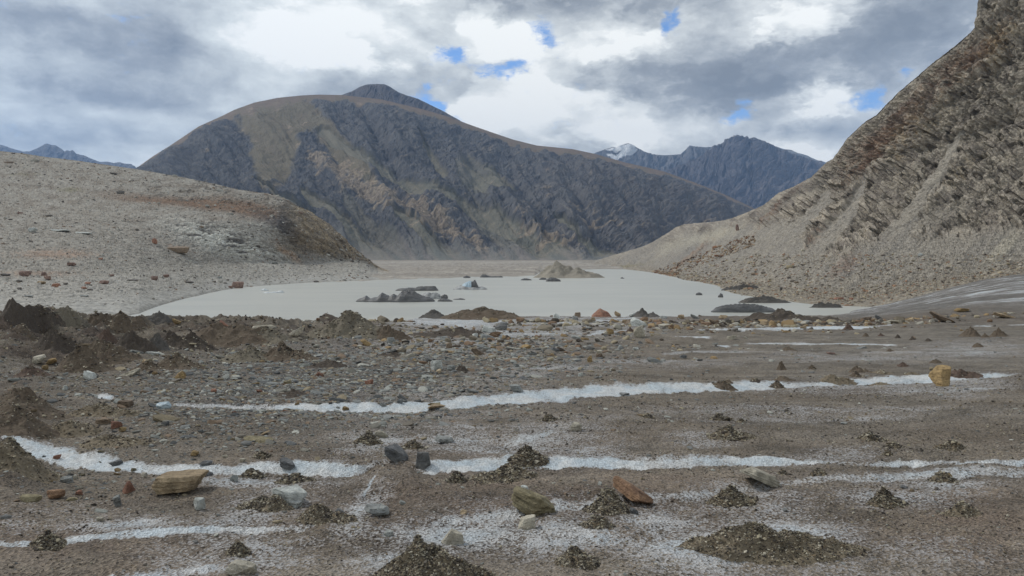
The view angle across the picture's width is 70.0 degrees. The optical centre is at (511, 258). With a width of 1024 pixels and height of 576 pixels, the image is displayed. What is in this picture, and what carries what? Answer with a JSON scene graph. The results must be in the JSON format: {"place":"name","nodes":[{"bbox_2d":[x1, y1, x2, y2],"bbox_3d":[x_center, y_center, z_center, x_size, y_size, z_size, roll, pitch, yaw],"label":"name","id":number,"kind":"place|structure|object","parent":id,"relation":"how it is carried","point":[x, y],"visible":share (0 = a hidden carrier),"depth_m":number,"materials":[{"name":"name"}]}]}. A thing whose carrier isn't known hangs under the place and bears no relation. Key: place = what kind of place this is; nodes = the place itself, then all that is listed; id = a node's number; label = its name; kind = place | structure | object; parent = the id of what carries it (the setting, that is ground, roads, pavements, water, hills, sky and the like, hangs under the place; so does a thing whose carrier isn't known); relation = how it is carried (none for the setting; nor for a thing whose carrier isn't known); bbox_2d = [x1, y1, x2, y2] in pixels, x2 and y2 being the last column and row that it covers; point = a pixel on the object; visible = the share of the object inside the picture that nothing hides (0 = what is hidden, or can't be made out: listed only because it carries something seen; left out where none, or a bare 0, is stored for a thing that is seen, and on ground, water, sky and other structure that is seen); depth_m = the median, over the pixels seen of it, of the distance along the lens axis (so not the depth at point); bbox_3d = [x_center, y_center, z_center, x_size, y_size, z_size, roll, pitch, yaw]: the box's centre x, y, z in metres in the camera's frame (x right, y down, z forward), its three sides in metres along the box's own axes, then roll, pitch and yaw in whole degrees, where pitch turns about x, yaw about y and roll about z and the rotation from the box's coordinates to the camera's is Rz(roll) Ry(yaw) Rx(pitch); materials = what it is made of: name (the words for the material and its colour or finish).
{"place":"outdoors","nodes":[
{"label":"outdoors","id":0,"kind":"place"},
{"bbox_2d":[0,144,135,168],"bbox_3d":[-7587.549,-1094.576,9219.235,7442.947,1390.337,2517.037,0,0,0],"label":"range","id":1,"kind":"structure","parent":0,"point":[49,150],"depth_m":9329.06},
{"bbox_2d":[0,151,421,315],"bbox_3d":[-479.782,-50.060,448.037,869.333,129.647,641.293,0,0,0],"label":"hill","id":2,"kind":"structure","parent":0,"point":[33,196],"depth_m":432.22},
{"bbox_2d":[167,246,189,252],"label":"boulder","id":3,"kind":"object","parent":2,"relation":"on","point":[181,249],"visible":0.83,"depth_m":380.87,"materials":[{"name":"brown stone"}]},
{"bbox_2d":[0,153,370,305],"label":"hill stones","id":4,"kind":"object","parent":2,"relation":"on","point":[213,224],"visible":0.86,"depth_m":457.43,"materials":[{"name":"stone"}]},
{"bbox_2d":[343,84,459,120],"bbox_3d":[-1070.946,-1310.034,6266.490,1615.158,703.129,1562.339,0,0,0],"label":"summit","id":5,"kind":"structure","parent":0,"point":[383,92],"depth_m":6185.91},
{"bbox_2d":[135,95,753,259],"bbox_3d":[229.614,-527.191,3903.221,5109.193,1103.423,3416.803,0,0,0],"label":"mountain","id":6,"kind":"structure","parent":0,"point":[374,179],"depth_m":3278.85,"materials":[{"name":"stone"}]},
{"bbox_2d":[318,260,622,281],"bbox_3d":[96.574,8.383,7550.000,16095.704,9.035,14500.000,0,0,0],"label":"valley floor","id":7,"kind":"structure","parent":0,"point":[408,269],"depth_m":750.88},
{"bbox_2d":[0,0,977,167],"label":"sky","id":8,"kind":"structure","parent":0,"point":[114,81],"materials":[{"name":"white"}]},
{"bbox_2d":[129,269,868,320],"bbox_3d":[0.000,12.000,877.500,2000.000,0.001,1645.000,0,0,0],"label":"lake","id":9,"kind":"structure","parent":0,"point":[611,292],"depth_m":213.37,"materials":[{"name":"liquid"}]},
{"bbox_2d":[356,290,434,301],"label":"rocks","id":10,"kind":"object","parent":9,"relation":"on","point":[408,296],"visible":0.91,"depth_m":201.40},
{"bbox_2d":[395,286,437,290],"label":"ice floe","id":11,"kind":"object","parent":9,"relation":"on","point":[426,288],"visible":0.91,"depth_m":270.46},
{"bbox_2d":[453,280,486,289],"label":"iceberg","id":12,"kind":"object","parent":9,"relation":"on","point":[470,285],"visible":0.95,"depth_m":281.62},
{"bbox_2d":[722,284,758,289],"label":"ice cliff","id":13,"kind":"structure","parent":9,"relation":"in","point":[740,287],"depth_m":272.68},
{"bbox_2d":[711,303,775,312],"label":"ice floe","id":14,"kind":"object","parent":9,"relation":"on","point":[743,308],"visible":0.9,"depth_m":162.25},
{"bbox_2d":[739,295,791,302],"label":"gravel bar","id":15,"kind":"structure","parent":9,"relation":"in","point":[763,299],"depth_m":197.06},
{"bbox_2d":[809,302,841,307],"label":"ice cliff","id":16,"kind":"structure","parent":9,"relation":"in","point":[823,305],"depth_m":178.01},
{"bbox_2d":[0,274,1023,575],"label":"glacier","id":17,"kind":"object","parent":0,"point":[478,526],"visible":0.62,"depth_m":7.79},
{"bbox_2d":[0,297,41,334],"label":"dirt cone","id":18,"kind":"object","parent":17,"relation":"on","point":[15,312],"visible":0.78,"depth_m":29.48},
{"bbox_2d":[11,323,38,340],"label":"dirt cone","id":19,"kind":"object","parent":17,"relation":"on","point":[23,329],"visible":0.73,"depth_m":24.86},
{"bbox_2d":[0,404,59,439],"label":"dirt cone","id":20,"kind":"object","parent":17,"relation":"on","point":[17,420],"visible":0.97,"depth_m":8.91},
{"bbox_2d":[19,494,41,502],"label":"rock","id":21,"kind":"object","parent":17,"relation":"on","point":[27,498],"visible":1,"depth_m":5.86,"materials":[{"name":"beige stone"}]},
{"bbox_2d":[13,364,51,376],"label":"dirt cone","id":22,"kind":"object","parent":17,"relation":"on","point":[30,370],"visible":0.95,"depth_m":16.07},
{"bbox_2d":[0,436,74,485],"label":"dirt cone","id":23,"kind":"object","parent":17,"relation":"on","point":[15,456],"visible":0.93,"depth_m":6.76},
{"bbox_2d":[0,386,75,419],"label":"dirt cone","id":24,"kind":"object","parent":17,"relation":"on","point":[32,402],"visible":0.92,"depth_m":10.06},
{"bbox_2d":[27,529,66,550],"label":"gravel mound","id":25,"kind":"object","parent":17,"relation":"on","point":[48,539],"visible":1,"depth_m":4.91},
{"bbox_2d":[32,304,61,329],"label":"dirt cone","id":26,"kind":"object","parent":17,"relation":"on","point":[43,316],"visible":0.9,"depth_m":30.39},
{"bbox_2d":[33,328,77,353],"bbox_3d":[-13.261,2.419,21.331,1.704,0.769,1.340,0,0,0],"label":"dirt cone","id":27,"kind":"object","parent":17,"relation":"on","point":[53,340],"visible":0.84,"depth_m":21.07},
{"bbox_2d":[47,489,64,498],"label":"rock","id":28,"kind":"object","parent":17,"relation":"on","point":[55,493],"visible":1,"depth_m":6.17,"materials":[{"name":"orange stone"}]},
{"bbox_2d":[53,305,86,327],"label":"dirt cone","id":29,"kind":"object","parent":17,"relation":"on","point":[68,315],"visible":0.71,"depth_m":31.45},
{"bbox_2d":[52,419,104,437],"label":"dirt cone","id":30,"kind":"object","parent":17,"relation":"on","point":[70,428],"visible":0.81,"depth_m":9.23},
{"bbox_2d":[50,342,115,372],"bbox_3d":[-10.362,2.454,17.614,1.854,0.875,1.548,0,0,0],"label":"dirt cone","id":31,"kind":"object","parent":17,"relation":"on","point":[81,358],"visible":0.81,"depth_m":17.32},
{"bbox_2d":[87,310,114,326],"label":"dirt cone","id":32,"kind":"object","parent":17,"relation":"on","point":[96,318],"visible":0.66,"depth_m":34.92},
{"bbox_2d":[67,402,144,417],"bbox_3d":[-5.965,2.244,10.701,1.318,0.271,0.998,0,0,0],"label":"dirt cone","id":33,"kind":"object","parent":17,"relation":"on","point":[102,409],"visible":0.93,"depth_m":10.55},
{"bbox_2d":[96,328,117,343],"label":"dirt cone","id":34,"kind":"object","parent":17,"relation":"on","point":[106,335],"visible":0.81,"depth_m":23.89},
{"bbox_2d":[89,339,142,364],"bbox_3d":[-11.583,2.684,20.896,2.103,0.736,1.638,0,0,0],"label":"dirt cone","id":35,"kind":"object","parent":17,"relation":"on","point":[109,352],"visible":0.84,"depth_m":20.76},
{"bbox_2d":[79,434,156,450],"bbox_3d":[-4.683,2.172,8.687,0.962,0.178,0.826,0,0,-17],"label":"dirt cone","id":36,"kind":"object","parent":17,"relation":"on","point":[106,440],"visible":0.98,"depth_m":8.56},
{"bbox_2d":[108,310,142,333],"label":"dirt cone","id":37,"kind":"object","parent":17,"relation":"on","point":[121,322],"visible":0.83,"depth_m":31.20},
{"bbox_2d":[115,330,160,353],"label":"dirt cone","id":38,"kind":"object","parent":17,"relation":"on","point":[131,340],"visible":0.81,"depth_m":22.53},
{"bbox_2d":[131,316,150,328],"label":"dirt cone","id":39,"kind":"object","parent":17,"relation":"on","point":[139,321],"visible":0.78,"depth_m":32.34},
{"bbox_2d":[129,358,162,371],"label":"dirt cone","id":40,"kind":"object","parent":17,"relation":"on","point":[148,365],"visible":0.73,"depth_m":17.65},
{"bbox_2d":[146,310,172,324],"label":"dirt cone","id":41,"kind":"object","parent":17,"relation":"on","point":[159,318],"visible":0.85,"depth_m":40.32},
{"bbox_2d":[150,333,170,350],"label":"dirt cone","id":42,"kind":"object","parent":17,"relation":"on","point":[159,342],"visible":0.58,"depth_m":23.20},
{"bbox_2d":[161,330,184,347],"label":"dirt cone","id":43,"kind":"object","parent":17,"relation":"on","point":[172,339],"visible":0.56,"depth_m":26.61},
{"bbox_2d":[151,469,208,494],"bbox_3d":[-2.925,1.983,6.444,0.415,0.190,0.343,0,0,0],"label":"rock","id":44,"kind":"object","parent":17,"relation":"on","point":[178,481],"visible":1,"depth_m":6.32,"materials":[{"name":"beige stone"}]},
{"bbox_2d":[157,351,209,369],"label":"dirt cone","id":45,"kind":"object","parent":17,"relation":"on","point":[176,360],"visible":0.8,"depth_m":18.32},
{"bbox_2d":[175,331,219,350],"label":"dirt cone","id":46,"kind":"object","parent":17,"relation":"on","point":[192,340],"visible":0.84,"depth_m":25.33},
{"bbox_2d":[193,497,205,510],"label":"rock","id":47,"kind":"object","parent":17,"relation":"on","point":[199,503],"visible":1,"depth_m":5.88,"materials":[{"name":"grey stone"}]},
{"bbox_2d":[195,322,267,348],"bbox_3d":[-11.036,3.037,29.186,3.729,0.976,3.028,0,0,0],"label":"dirt cone","id":48,"kind":"object","parent":17,"relation":"on","point":[220,334],"visible":0.88,"depth_m":28.60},
{"bbox_2d":[222,541,251,557],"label":"gravel mound","id":49,"kind":"object","parent":17,"relation":"on","point":[238,549],"visible":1,"depth_m":4.80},
{"bbox_2d":[224,559,256,575],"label":"rock","id":50,"kind":"object","parent":17,"relation":"on","point":[236,567],"visible":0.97,"depth_m":4.36,"materials":[{"name":"beige stone"}]},
{"bbox_2d":[220,345,268,362],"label":"dirt cone","id":51,"kind":"object","parent":17,"relation":"on","point":[249,353],"visible":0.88,"depth_m":20.95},
{"bbox_2d":[233,494,268,510],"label":"gravel mound","id":52,"kind":"object","parent":17,"relation":"on","point":[256,504],"visible":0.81,"depth_m":5.85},
{"bbox_2d":[238,468,266,478],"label":"gravel mound","id":53,"kind":"object","parent":17,"relation":"on","point":[252,473],"visible":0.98,"depth_m":7.05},
{"bbox_2d":[243,435,275,442],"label":"rock","id":54,"kind":"object","parent":17,"relation":"on","point":[260,439],"visible":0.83,"depth_m":8.88,"materials":[{"name":"beige stone"}]},
{"bbox_2d":[250,450,273,458],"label":"gravel mound","id":55,"kind":"object","parent":17,"relation":"on","point":[260,454],"visible":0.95,"depth_m":7.75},
{"bbox_2d":[257,494,294,512],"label":"gravel mound","id":56,"kind":"object","parent":17,"relation":"on","point":[275,503],"visible":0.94,"depth_m":5.81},
{"bbox_2d":[257,326,302,344],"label":"dirt cone","id":57,"kind":"object","parent":17,"relation":"on","point":[273,336],"visible":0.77,"depth_m":29.05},
{"bbox_2d":[280,457,294,469],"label":"rock","id":58,"kind":"object","parent":17,"relation":"on","point":[286,463],"visible":1,"depth_m":7.26,"materials":[{"name":"stone"}]},
{"bbox_2d":[272,484,306,508],"bbox_3d":[-1.834,1.971,6.037,0.304,0.185,0.245,0,0,0],"label":"rock","id":59,"kind":"object","parent":17,"relation":"on","point":[294,496],"visible":0.78,"depth_m":5.96,"materials":[{"name":"grey stone"}]},
{"bbox_2d":[277,389,306,397],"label":"dirt cone","id":60,"kind":"object","parent":17,"relation":"on","point":[292,393],"visible":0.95,"depth_m":12.96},
{"bbox_2d":[264,340,321,361],"bbox_3d":[-6.446,2.718,21.387,2.014,0.660,1.651,0,0,0],"label":"dirt cone","id":61,"kind":"object","parent":17,"relation":"on","point":[282,351],"visible":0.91,"depth_m":21.07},
{"bbox_2d":[273,472,319,484],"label":"gravel mound","id":62,"kind":"object","parent":17,"relation":"on","point":[294,478],"visible":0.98,"depth_m":6.81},
{"bbox_2d":[0,305,594,416],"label":"hummock gravel","id":63,"kind":"structure","parent":17,"relation":"on","point":[224,354],"depth_m":23.52,"materials":[{"name":"gravel"}]},
{"bbox_2d":[307,360,341,368],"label":"dirt cone","id":64,"kind":"object","parent":17,"relation":"on","point":[329,364],"visible":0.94,"depth_m":19.18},
{"bbox_2d":[295,503,358,525],"bbox_3d":[-1.379,1.926,5.509,0.514,0.166,0.370,0,0,0],"label":"gravel mound","id":65,"kind":"object","parent":17,"relation":"on","point":[316,514],"visible":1,"depth_m":5.45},
{"bbox_2d":[303,310,380,339],"bbox_3d":[-7.085,3.060,32.715,4.751,1.522,3.657,0,0,0],"label":"dirt cone","id":66,"kind":"object","parent":17,"relation":"on","point":[349,324],"visible":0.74,"depth_m":32.12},
{"bbox_2d":[352,431,382,445],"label":"gravel mound","id":67,"kind":"object","parent":17,"relation":"on","point":[376,440],"visible":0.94,"depth_m":8.70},
{"bbox_2d":[364,503,388,515],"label":"rock","id":68,"kind":"object","parent":17,"relation":"on","point":[374,509],"visible":1,"depth_m":5.64,"materials":[{"name":"grey stone"}]},
{"bbox_2d":[376,325,412,340],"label":"dirt cone","id":69,"kind":"object","parent":17,"relation":"on","point":[385,331],"visible":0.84,"depth_m":31.94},
{"bbox_2d":[0,314,789,517],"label":"scree","id":70,"kind":"structure","parent":17,"relation":"on","point":[158,417],"depth_m":14.64,"materials":[{"name":"stone"}]},
{"bbox_2d":[384,443,408,462],"bbox_3d":[-1.188,2.048,7.564,0.247,0.236,0.211,0,0,0],"label":"rock","id":71,"kind":"object","parent":17,"relation":"on","point":[394,453],"visible":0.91,"depth_m":7.48,"materials":[{"name":"stone"}]},
{"bbox_2d":[401,439,429,449],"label":"gravel mound","id":72,"kind":"object","parent":17,"relation":"on","point":[412,444],"visible":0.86,"depth_m":8.26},
{"bbox_2d":[415,452,430,469],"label":"rock","id":73,"kind":"object","parent":17,"relation":"on","point":[423,462],"visible":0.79,"depth_m":7.32,"materials":[{"name":"stone"}]},
{"bbox_2d":[419,309,444,318],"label":"dirt cone","id":74,"kind":"object","parent":17,"relation":"on","point":[433,314],"visible":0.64,"depth_m":86.77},
{"bbox_2d":[369,534,497,575],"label":"gravel mound","id":75,"kind":"object","parent":17,"relation":"on","point":[418,556],"visible":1,"depth_m":4.19,"materials":[{"name":"gravel"}]},
{"bbox_2d":[434,435,452,442],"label":"rock","id":76,"kind":"object","parent":17,"relation":"on","point":[443,439],"visible":0.91,"depth_m":8.73,"materials":[{"name":"grey stone"}]},
{"bbox_2d":[408,327,483,337],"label":"dirt cone","id":77,"kind":"object","parent":17,"relation":"on","point":[462,331],"visible":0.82,"depth_m":38.03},
{"bbox_2d":[441,528,463,544],"bbox_3d":[-0.422,1.962,5.108,0.155,0.152,0.121,0,0,-31],"label":"rock","id":78,"kind":"object","parent":17,"relation":"on","point":[453,537],"visible":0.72,"depth_m":5.06,"materials":[{"name":"beige stone"}]},
{"bbox_2d":[444,470,470,483],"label":"gravel mound","id":79,"kind":"object","parent":17,"relation":"on","point":[457,477],"visible":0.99,"depth_m":6.70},
{"bbox_2d":[439,306,519,319],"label":"dirt cone","id":80,"kind":"object","parent":17,"relation":"on","point":[479,313],"visible":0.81,"depth_m":85.59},
{"bbox_2d":[467,461,539,484],"bbox_3d":[-0.103,2.027,6.892,0.794,0.230,0.615,0,0,0],"label":"gravel mound","id":81,"kind":"object","parent":17,"relation":"on","point":[512,471],"visible":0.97,"depth_m":6.79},
{"bbox_2d":[0,370,1023,575],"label":"gravel","id":82,"kind":"structure","parent":17,"relation":"on","point":[668,403],"depth_m":7.97,"materials":[{"name":"gravel"}]},
{"bbox_2d":[0,324,1023,575],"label":"grit","id":83,"kind":"object","parent":17,"relation":"on","point":[244,442],"visible":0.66,"depth_m":9.54,"materials":[{"name":"gravel"}]},
{"bbox_2d":[518,514,535,529],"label":"rock","id":84,"kind":"object","parent":17,"relation":"on","point":[526,522],"visible":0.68,"depth_m":5.28,"materials":[{"name":"beige stone"}]},
{"bbox_2d":[506,444,548,468],"bbox_3d":[0.155,2.066,7.668,0.486,0.240,0.360,0,0,-16],"label":"gravel mound","id":85,"kind":"object","parent":17,"relation":"on","point":[525,456],"visible":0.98,"depth_m":7.60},
{"bbox_2d":[511,486,555,516],"bbox_3d":[0.154,1.937,5.763,0.356,0.244,0.229,0,0,26],"label":"rock","id":86,"kind":"object","parent":17,"relation":"on","point":[527,501],"visible":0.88,"depth_m":5.69,"materials":[{"name":"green stone"}]},
{"bbox_2d":[537,414,561,422],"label":"gravel mound","id":87,"kind":"object","parent":17,"relation":"on","point":[548,418],"visible":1,"depth_m":10.02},
{"bbox_2d":[554,545,600,569],"bbox_3d":[0.409,1.880,4.628,0.348,0.135,0.276,0,0,0],"label":"gravel mound","id":88,"kind":"object","parent":17,"relation":"on","point":[575,556],"visible":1,"depth_m":4.58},
{"bbox_2d":[572,514,616,529],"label":"gravel mound","id":89,"kind":"object","parent":17,"relation":"on","point":[597,521],"visible":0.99,"depth_m":5.33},
{"bbox_2d":[184,312,1023,373],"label":"moraine rubble","id":90,"kind":"object","parent":17,"relation":"on","point":[382,320],"visible":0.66,"depth_m":51.86,"materials":[{"name":"stone"}]},
{"bbox_2d":[582,487,630,515],"bbox_3d":[0.757,1.934,5.801,0.476,0.237,0.386,0,0,0],"label":"gravel mound","id":91,"kind":"object","parent":17,"relation":"on","point":[608,501],"visible":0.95,"depth_m":5.72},
{"bbox_2d":[613,475,652,503],"bbox_3d":[1.006,1.955,6.093,0.305,0.250,0.260,0,0,-18],"label":"rock","id":92,"kind":"object","parent":17,"relation":"on","point":[630,491],"visible":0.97,"depth_m":6.04,"materials":[{"name":"orange stone"}]},
{"bbox_2d":[632,308,659,316],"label":"dirt cone","id":93,"kind":"object","parent":17,"relation":"on","point":[641,312],"visible":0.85,"depth_m":108.80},
{"bbox_2d":[708,412,734,420],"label":"gravel mound","id":94,"kind":"object","parent":17,"relation":"on","point":[717,416],"visible":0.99,"depth_m":10.23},
{"bbox_2d":[712,380,738,390],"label":"dirt cone","id":95,"kind":"object","parent":17,"relation":"on","point":[723,385],"visible":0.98,"depth_m":14.76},
{"bbox_2d":[704,424,755,440],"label":"gravel mound","id":96,"kind":"object","parent":17,"relation":"on","point":[729,432],"visible":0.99,"depth_m":8.71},
{"bbox_2d":[704,484,759,507],"bbox_3d":[1.836,1.974,6.077,0.508,0.206,0.379,0,0,0],"label":"gravel mound","id":97,"kind":"object","parent":17,"relation":"on","point":[730,495],"visible":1,"depth_m":6.01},
{"bbox_2d":[740,466,780,486],"bbox_3d":[2.243,2.004,6.714,0.416,0.215,0.308,0,0,-23],"label":"rock","id":98,"kind":"object","parent":17,"relation":"on","point":[762,476],"visible":0.97,"depth_m":6.59,"materials":[{"name":"beige stone"}]},
{"bbox_2d":[674,521,870,566],"bbox_3d":[1.708,1.863,4.853,1.365,0.227,0.526,0,0,0],"label":"gravel mound","id":99,"kind":"object","parent":17,"relation":"on","point":[755,542],"visible":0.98,"depth_m":4.76,"materials":[{"name":"gravel"}]},
{"bbox_2d":[746,308,821,321],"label":"dirt cone","id":100,"kind":"object","parent":17,"relation":"on","point":[781,314],"visible":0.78,"depth_m":78.16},
{"bbox_2d":[819,374,857,385],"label":"dirt cone","id":101,"kind":"object","parent":17,"relation":"on","point":[834,379],"visible":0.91,"depth_m":15.89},
{"bbox_2d":[857,430,888,441],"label":"gravel mound","id":102,"kind":"object","parent":17,"relation":"on","point":[869,435],"visible":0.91,"depth_m":8.66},
{"bbox_2d":[866,486,909,509],"bbox_3d":[3.068,1.942,5.971,0.339,0.182,0.334,0,0,33],"label":"gravel mound","id":103,"kind":"object","parent":17,"relation":"on","point":[883,498],"visible":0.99,"depth_m":5.91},
{"bbox_2d":[928,365,950,386],"bbox_3d":[8.490,2.352,14.370,0.475,0.479,0.304,0,0,-17],"label":"rock","id":104,"kind":"object","parent":17,"relation":"on","point":[938,375],"visible":0.76,"depth_m":14.31,"materials":[{"name":"stone"}]},
{"bbox_2d":[927,470,960,483],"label":"gravel mound","id":105,"kind":"object","parent":17,"relation":"on","point":[940,476],"visible":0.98,"depth_m":6.63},
{"bbox_2d":[933,439,965,451],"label":"gravel mound","id":106,"kind":"object","parent":17,"relation":"on","point":[952,445],"visible":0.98,"depth_m":8.00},
{"bbox_2d":[939,500,982,518],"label":"gravel mound","id":107,"kind":"object","parent":17,"relation":"on","point":[960,508],"visible":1,"depth_m":5.50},
{"bbox_2d":[950,369,983,378],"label":"dirt cone","id":108,"kind":"object","parent":17,"relation":"on","point":[959,373],"visible":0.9,"depth_m":16.13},
{"bbox_2d":[959,326,981,336],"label":"dirt cone","id":109,"kind":"object","parent":17,"relation":"on","point":[970,332],"visible":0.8,"depth_m":36.28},
{"bbox_2d":[533,260,604,277],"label":"sand island","id":110,"kind":"structure","parent":0,"point":[556,269],"depth_m":451.62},
{"bbox_2d":[594,143,711,170],"bbox_3d":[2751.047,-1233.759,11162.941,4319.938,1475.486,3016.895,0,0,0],"label":"snow peak","id":111,"kind":"structure","parent":0,"point":[629,153],"depth_m":11180.14,"materials":[{"name":"snow"}]},
{"bbox_2d":[664,135,824,208],"bbox_3d":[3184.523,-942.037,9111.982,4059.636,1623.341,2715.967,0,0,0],"label":"peak","id":112,"kind":"structure","parent":0,"point":[754,172],"depth_m":8991.18,"materials":[{"name":"stone"}]},
{"bbox_2d":[582,0,1023,306],"bbox_3d":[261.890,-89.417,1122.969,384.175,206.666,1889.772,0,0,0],"label":"mountainside","id":113,"kind":"structure","parent":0,"point":[927,161],"depth_m":332.19,"materials":[{"name":"stone"}]},
{"bbox_2d":[651,232,755,275],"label":"rust rubble","id":114,"kind":"object","parent":113,"relation":"on","point":[732,249],"visible":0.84,"depth_m":526.51,"materials":[{"name":"stone"}]},
{"bbox_2d":[661,253,1023,306],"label":"shore rubble","id":115,"kind":"object","parent":113,"relation":"on","point":[848,270],"visible":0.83,"depth_m":242.16,"materials":[{"name":"stone"}]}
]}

